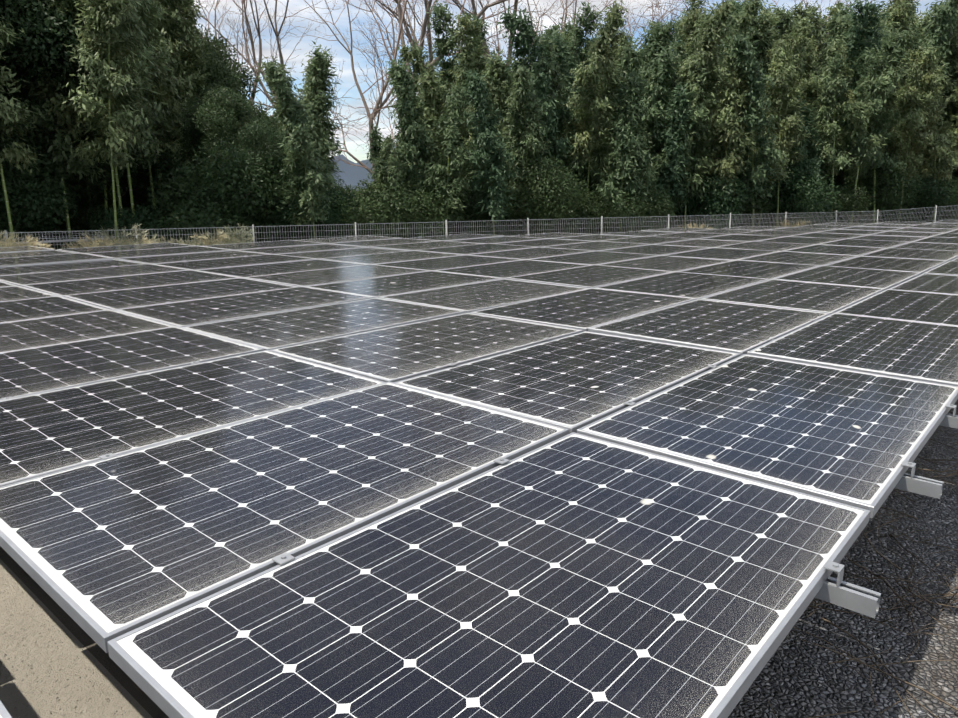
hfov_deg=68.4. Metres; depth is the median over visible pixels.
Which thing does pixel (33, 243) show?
grass tuft
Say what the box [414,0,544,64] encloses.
bare tree
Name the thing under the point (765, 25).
bamboo
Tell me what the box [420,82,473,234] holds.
tree
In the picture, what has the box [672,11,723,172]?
bamboo
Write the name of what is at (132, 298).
solar panel
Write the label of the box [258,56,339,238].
tree
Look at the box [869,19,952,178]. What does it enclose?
bamboo
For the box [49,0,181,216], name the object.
bamboo
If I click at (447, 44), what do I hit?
tree
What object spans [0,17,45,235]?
tree
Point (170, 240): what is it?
grass tuft
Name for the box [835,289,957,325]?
solar panel
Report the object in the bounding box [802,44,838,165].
bamboo
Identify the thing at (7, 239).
grass tuft
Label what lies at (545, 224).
fence
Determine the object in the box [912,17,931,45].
bamboo
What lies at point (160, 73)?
bamboo
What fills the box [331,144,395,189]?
hills
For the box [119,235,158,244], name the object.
grass tuft
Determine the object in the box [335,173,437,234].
shrub
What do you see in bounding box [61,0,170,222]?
bamboo
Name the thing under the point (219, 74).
evergreen
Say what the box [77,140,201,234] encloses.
shrub
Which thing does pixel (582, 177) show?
shrub
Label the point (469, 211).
shrub
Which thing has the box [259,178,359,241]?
shrub
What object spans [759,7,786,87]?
bamboo
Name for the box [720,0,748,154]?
bamboo
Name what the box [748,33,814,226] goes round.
bamboo
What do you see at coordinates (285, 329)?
solar panel
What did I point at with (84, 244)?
grass tuft
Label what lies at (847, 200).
shrub
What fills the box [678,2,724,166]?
bamboo
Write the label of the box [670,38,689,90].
bamboo
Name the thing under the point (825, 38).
bamboo
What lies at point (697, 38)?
bamboo
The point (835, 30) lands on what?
bamboo
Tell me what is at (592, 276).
solar panel
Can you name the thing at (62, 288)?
solar panel
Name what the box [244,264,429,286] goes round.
solar panel
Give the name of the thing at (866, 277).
solar panel
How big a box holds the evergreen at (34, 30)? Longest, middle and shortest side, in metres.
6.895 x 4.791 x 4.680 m
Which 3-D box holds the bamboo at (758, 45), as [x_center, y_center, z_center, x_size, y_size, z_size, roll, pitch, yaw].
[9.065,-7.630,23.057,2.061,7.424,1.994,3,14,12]
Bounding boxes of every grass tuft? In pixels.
[0,230,38,246]
[0,234,51,248]
[61,238,122,247]
[69,235,125,247]
[80,223,159,246]
[108,238,149,245]
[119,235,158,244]
[154,236,193,243]
[163,238,200,245]
[190,228,238,245]
[193,239,217,245]
[207,223,255,243]
[678,221,712,228]
[777,219,809,226]
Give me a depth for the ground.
2.24 m
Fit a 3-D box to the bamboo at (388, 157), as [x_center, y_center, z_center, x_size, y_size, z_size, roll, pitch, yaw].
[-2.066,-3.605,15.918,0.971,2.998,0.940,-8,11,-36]
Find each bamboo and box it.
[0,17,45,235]
[9,11,106,243]
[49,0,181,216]
[54,4,154,215]
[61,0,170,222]
[62,0,156,240]
[124,0,189,212]
[139,0,196,208]
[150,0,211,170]
[254,57,326,157]
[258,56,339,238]
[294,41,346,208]
[297,46,344,199]
[364,124,389,181]
[371,132,411,235]
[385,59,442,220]
[386,62,431,168]
[397,39,464,145]
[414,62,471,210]
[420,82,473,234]
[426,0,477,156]
[434,72,454,108]
[443,55,469,143]
[449,11,490,153]
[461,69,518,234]
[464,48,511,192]
[466,10,490,126]
[486,55,541,166]
[494,6,575,172]
[496,53,542,174]
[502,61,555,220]
[532,31,577,178]
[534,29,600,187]
[542,23,583,168]
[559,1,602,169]
[559,17,581,52]
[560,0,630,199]
[562,31,593,98]
[568,33,600,172]
[582,37,646,223]
[590,29,634,170]
[591,32,629,141]
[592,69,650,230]
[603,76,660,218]
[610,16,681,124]
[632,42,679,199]
[638,18,680,162]
[643,53,686,156]
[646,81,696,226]
[660,48,721,227]
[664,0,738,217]
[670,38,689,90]
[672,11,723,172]
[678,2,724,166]
[678,4,732,173]
[680,0,710,19]
[680,6,724,172]
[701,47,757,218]
[705,0,765,164]
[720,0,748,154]
[720,29,785,225]
[729,10,780,158]
[733,7,784,157]
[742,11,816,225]
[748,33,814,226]
[757,0,779,21]
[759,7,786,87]
[769,4,826,120]
[771,16,797,47]
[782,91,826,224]
[783,40,822,153]
[787,20,827,107]
[788,0,835,180]
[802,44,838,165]
[808,32,866,222]
[811,14,830,56]
[819,11,901,155]
[820,0,852,106]
[820,30,871,187]
[821,1,853,169]
[825,12,858,167]
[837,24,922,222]
[838,0,890,207]
[843,8,888,148]
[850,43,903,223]
[867,12,910,158]
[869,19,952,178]
[871,27,938,174]
[879,0,918,31]
[882,42,943,221]
[884,0,914,37]
[890,0,921,41]
[901,18,925,74]
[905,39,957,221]
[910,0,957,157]
[911,2,922,21]
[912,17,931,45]
[915,12,931,46]
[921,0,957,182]
[924,0,957,160]
[942,88,957,219]
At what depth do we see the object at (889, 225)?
17.05 m
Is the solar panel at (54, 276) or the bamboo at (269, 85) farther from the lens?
the bamboo at (269, 85)
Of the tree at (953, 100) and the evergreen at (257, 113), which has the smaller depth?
the evergreen at (257, 113)
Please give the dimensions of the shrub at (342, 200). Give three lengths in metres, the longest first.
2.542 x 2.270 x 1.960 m
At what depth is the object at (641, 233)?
14.06 m
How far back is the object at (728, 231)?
14.66 m
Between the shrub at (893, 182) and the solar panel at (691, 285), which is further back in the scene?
the shrub at (893, 182)
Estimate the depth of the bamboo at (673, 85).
21.71 m
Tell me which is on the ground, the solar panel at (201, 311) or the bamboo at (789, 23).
the bamboo at (789, 23)
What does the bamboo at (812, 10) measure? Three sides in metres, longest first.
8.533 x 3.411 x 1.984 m
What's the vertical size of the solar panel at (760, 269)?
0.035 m
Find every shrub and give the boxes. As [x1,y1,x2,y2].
[0,158,80,249]
[0,171,34,233]
[19,209,102,249]
[60,204,127,247]
[69,187,134,211]
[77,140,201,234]
[87,203,198,245]
[146,141,300,244]
[161,165,198,197]
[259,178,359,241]
[326,191,356,227]
[329,173,362,199]
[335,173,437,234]
[335,181,451,237]
[393,142,505,231]
[394,146,472,191]
[427,184,523,235]
[485,154,588,235]
[507,178,586,231]
[524,181,611,233]
[561,170,614,231]
[570,167,599,192]
[585,164,667,231]
[604,181,676,233]
[655,172,760,228]
[672,172,773,227]
[742,146,842,226]
[786,177,870,223]
[825,152,922,223]
[861,174,957,221]
[905,166,957,221]
[936,158,957,184]
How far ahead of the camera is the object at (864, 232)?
14.70 m
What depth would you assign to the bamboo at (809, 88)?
22.49 m
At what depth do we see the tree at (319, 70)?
15.54 m
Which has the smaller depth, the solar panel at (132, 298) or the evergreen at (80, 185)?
the solar panel at (132, 298)
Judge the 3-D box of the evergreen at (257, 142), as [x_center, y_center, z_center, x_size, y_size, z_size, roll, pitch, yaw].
[-4.740,-3.637,15.452,2.128,3.242,2.108,12,18,40]
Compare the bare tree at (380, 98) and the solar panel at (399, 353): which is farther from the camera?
the bare tree at (380, 98)
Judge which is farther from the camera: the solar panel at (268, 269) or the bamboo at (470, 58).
the bamboo at (470, 58)
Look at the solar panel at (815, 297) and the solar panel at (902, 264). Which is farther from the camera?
the solar panel at (902, 264)
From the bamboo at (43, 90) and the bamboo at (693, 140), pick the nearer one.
the bamboo at (43, 90)
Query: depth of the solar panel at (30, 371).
3.71 m
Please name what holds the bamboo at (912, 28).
on the ground
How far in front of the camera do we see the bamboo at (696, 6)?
25.98 m
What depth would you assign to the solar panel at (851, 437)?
2.67 m
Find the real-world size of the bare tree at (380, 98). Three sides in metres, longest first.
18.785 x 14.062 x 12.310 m
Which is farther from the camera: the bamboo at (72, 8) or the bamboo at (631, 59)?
the bamboo at (631, 59)
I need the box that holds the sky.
[193,0,945,162]
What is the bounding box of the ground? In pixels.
[0,190,957,717]
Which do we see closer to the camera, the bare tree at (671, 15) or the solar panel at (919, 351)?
the solar panel at (919, 351)
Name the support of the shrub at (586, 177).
on the ground
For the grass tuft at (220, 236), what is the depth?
12.37 m
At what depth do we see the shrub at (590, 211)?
17.88 m
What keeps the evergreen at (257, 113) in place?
on the ground
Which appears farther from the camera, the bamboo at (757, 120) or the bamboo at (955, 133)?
the bamboo at (955, 133)
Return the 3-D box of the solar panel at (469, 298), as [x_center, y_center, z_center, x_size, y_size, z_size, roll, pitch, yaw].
[0.086,-0.555,6.062,0.990,0.035,1.650,12,18,39]
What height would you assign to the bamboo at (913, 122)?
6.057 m
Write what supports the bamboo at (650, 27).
on the ground
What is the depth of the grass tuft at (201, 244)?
12.09 m
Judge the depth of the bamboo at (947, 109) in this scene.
26.22 m
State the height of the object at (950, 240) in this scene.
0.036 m
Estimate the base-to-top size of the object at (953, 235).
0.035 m
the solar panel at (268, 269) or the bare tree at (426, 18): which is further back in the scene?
the bare tree at (426, 18)
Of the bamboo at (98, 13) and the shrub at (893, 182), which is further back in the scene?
the shrub at (893, 182)
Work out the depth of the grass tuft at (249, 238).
12.47 m
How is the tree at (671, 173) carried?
on the ground
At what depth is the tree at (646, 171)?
17.98 m
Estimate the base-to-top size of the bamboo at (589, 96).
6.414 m
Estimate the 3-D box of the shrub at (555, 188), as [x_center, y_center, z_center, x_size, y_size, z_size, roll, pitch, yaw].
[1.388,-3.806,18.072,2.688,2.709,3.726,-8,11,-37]
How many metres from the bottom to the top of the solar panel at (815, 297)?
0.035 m
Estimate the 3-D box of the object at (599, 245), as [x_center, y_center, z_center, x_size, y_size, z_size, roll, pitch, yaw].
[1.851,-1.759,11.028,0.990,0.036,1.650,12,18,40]
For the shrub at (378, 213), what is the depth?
15.50 m
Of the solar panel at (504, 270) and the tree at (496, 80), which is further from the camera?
the tree at (496, 80)
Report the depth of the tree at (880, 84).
20.94 m
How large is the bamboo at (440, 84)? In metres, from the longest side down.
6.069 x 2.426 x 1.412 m
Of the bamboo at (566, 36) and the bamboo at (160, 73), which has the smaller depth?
the bamboo at (160, 73)
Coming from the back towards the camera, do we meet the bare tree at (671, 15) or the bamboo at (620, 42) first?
the bare tree at (671, 15)
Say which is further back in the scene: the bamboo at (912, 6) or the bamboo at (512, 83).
the bamboo at (912, 6)
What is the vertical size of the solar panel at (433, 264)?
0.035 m
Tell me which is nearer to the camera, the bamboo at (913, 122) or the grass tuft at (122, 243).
the grass tuft at (122, 243)
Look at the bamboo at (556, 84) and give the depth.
19.02 m
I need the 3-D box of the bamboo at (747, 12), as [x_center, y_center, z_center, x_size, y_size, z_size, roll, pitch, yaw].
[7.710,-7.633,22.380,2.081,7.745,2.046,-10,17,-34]
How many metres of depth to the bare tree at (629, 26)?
46.33 m
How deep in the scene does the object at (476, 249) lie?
10.42 m
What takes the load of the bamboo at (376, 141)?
on the ground
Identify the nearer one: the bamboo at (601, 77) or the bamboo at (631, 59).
the bamboo at (631, 59)
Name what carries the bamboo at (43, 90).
on the ground
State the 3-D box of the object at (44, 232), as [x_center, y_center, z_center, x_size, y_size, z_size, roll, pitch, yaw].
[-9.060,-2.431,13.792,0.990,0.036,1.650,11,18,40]
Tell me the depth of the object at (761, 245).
10.85 m
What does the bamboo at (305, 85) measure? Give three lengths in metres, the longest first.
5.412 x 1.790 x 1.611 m
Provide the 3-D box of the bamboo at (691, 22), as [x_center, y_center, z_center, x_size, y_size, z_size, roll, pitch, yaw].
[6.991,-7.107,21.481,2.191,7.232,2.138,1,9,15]
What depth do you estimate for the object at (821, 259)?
9.01 m
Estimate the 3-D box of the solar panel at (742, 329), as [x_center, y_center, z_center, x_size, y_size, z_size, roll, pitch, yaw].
[1.610,-0.245,4.779,0.990,0.037,1.650,12,18,39]
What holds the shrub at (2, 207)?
on the ground
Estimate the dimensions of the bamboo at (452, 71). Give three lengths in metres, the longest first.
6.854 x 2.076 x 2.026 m
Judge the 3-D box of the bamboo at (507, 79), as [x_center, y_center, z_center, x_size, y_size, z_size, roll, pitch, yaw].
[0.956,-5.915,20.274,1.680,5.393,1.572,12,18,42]
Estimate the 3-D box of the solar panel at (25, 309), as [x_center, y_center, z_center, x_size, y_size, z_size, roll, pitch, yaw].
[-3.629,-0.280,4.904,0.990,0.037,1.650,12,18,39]
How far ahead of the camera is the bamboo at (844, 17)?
27.76 m
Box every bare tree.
[178,0,375,148]
[192,0,356,158]
[268,0,455,180]
[326,0,514,86]
[326,0,630,135]
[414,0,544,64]
[470,0,628,63]
[554,0,701,61]
[594,0,739,43]
[775,0,917,24]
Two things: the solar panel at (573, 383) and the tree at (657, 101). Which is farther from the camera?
the tree at (657, 101)
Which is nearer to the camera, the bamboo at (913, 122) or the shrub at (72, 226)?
the shrub at (72, 226)
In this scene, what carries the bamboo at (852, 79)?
on the ground
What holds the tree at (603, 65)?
on the ground
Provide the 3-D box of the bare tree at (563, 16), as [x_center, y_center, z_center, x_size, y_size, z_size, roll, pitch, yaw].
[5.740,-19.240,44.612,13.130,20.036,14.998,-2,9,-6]
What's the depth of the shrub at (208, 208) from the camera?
14.30 m
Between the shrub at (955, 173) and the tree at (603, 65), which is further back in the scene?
the shrub at (955, 173)
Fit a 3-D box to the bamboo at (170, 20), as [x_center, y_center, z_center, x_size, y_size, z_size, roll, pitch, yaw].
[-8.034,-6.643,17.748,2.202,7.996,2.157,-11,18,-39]
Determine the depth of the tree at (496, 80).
18.80 m
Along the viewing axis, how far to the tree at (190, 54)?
18.31 m
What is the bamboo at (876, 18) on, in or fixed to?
on the ground
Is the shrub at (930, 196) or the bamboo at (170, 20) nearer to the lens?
the bamboo at (170, 20)
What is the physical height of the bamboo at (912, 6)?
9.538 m
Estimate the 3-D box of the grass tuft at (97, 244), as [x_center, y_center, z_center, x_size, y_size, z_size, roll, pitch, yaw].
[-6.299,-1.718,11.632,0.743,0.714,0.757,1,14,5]
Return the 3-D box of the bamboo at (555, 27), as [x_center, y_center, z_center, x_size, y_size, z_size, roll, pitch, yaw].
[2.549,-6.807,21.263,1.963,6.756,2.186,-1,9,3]
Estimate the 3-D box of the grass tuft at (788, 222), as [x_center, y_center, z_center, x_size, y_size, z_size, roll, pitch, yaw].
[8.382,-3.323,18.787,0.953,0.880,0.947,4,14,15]
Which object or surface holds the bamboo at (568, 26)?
on the ground
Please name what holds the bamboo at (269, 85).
on the ground
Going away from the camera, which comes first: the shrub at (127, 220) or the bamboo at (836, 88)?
the shrub at (127, 220)
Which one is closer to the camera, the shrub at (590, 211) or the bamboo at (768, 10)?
the shrub at (590, 211)
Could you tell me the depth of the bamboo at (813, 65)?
24.24 m
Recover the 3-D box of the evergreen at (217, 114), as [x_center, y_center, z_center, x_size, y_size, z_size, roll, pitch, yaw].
[-5.935,-4.248,16.232,2.590,4.044,2.567,-2,9,0]
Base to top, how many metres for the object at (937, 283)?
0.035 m
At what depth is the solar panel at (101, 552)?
2.06 m
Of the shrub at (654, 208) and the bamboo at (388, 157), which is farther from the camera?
the shrub at (654, 208)
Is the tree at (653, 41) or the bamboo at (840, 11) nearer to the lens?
the tree at (653, 41)
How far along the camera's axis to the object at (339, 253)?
9.89 m
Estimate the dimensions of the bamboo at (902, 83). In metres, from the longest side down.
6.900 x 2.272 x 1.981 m
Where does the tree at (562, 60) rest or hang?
on the ground
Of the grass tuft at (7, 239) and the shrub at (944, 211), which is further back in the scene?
the shrub at (944, 211)
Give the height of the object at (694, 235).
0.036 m
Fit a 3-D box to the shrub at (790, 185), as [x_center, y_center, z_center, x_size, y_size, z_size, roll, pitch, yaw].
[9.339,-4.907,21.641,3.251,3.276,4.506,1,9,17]
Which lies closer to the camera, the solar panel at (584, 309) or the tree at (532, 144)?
the solar panel at (584, 309)
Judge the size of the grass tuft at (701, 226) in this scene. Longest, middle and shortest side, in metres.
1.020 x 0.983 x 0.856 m
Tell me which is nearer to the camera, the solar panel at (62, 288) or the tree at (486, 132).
the solar panel at (62, 288)
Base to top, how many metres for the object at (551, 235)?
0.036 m
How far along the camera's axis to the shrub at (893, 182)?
22.44 m
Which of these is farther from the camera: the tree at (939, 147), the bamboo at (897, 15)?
the bamboo at (897, 15)
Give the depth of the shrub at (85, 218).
15.29 m
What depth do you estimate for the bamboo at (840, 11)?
29.08 m
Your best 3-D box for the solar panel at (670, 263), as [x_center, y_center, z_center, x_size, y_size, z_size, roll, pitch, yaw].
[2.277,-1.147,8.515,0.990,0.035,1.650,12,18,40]
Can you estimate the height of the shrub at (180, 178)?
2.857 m
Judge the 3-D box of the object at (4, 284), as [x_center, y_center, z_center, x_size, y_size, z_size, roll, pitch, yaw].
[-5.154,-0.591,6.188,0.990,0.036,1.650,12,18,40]
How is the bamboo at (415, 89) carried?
on the ground
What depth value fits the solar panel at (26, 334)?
4.48 m
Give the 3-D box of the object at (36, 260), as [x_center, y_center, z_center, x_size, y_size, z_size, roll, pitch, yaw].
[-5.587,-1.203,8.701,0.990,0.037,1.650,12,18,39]
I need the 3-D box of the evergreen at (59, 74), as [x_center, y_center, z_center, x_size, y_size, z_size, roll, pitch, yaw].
[-10.236,-5.500,14.821,4.537,7.147,4.577,5,11,36]
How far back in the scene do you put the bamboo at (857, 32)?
22.31 m
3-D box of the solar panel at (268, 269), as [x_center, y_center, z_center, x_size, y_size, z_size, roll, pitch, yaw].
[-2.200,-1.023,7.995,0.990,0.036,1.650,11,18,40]
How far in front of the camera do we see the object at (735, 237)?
12.84 m
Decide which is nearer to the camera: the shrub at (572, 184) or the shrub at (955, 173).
the shrub at (572, 184)
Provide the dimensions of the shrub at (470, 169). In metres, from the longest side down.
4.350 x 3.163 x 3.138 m
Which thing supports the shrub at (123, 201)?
on the ground
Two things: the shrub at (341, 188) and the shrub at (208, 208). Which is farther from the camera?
the shrub at (341, 188)
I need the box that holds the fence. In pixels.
[0,205,957,248]
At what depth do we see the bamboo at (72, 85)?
13.95 m
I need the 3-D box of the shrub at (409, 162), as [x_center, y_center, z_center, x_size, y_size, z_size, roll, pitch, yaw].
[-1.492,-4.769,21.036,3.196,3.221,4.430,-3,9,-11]
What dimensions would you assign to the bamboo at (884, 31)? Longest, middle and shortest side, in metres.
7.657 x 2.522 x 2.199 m
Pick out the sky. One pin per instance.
(340, 55)
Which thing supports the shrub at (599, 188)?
on the ground
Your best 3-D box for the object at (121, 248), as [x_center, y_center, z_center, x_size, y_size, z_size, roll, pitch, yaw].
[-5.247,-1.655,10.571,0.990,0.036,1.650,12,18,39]
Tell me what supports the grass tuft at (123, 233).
on the ground
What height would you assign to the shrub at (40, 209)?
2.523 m
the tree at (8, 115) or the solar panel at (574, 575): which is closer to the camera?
the solar panel at (574, 575)
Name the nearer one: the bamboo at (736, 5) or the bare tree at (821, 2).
the bamboo at (736, 5)
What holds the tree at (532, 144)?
on the ground
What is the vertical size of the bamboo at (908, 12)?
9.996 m
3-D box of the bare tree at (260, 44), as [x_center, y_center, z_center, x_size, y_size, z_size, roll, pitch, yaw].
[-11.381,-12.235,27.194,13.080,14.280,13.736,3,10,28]
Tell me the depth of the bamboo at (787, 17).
22.64 m
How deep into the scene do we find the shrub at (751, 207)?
19.93 m
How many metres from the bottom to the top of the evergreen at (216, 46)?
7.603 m
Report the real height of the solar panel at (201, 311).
0.037 m
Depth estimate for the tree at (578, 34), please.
21.00 m
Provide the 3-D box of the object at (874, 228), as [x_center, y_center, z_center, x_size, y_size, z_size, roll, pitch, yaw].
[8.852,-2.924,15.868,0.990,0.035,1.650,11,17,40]
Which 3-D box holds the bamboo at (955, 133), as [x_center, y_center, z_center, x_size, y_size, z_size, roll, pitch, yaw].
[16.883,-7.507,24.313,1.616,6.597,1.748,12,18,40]
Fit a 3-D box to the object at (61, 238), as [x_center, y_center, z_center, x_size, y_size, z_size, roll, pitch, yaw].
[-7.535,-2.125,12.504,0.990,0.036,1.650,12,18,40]
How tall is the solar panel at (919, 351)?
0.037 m
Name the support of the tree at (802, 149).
on the ground
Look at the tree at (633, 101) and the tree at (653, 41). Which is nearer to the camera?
the tree at (633, 101)
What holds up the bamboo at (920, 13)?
on the ground
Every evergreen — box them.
[0,0,97,195]
[0,0,157,245]
[2,5,92,143]
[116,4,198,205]
[142,44,260,172]
[164,83,254,204]
[177,15,261,99]
[224,116,317,240]
[226,100,286,152]
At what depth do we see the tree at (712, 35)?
19.02 m
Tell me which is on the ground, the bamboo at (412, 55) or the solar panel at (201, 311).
the bamboo at (412, 55)
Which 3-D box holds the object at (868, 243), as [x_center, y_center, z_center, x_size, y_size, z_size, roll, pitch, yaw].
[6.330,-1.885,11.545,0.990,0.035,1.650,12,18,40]
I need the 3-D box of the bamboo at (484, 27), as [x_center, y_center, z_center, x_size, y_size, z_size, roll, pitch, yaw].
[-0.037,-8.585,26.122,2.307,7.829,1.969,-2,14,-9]

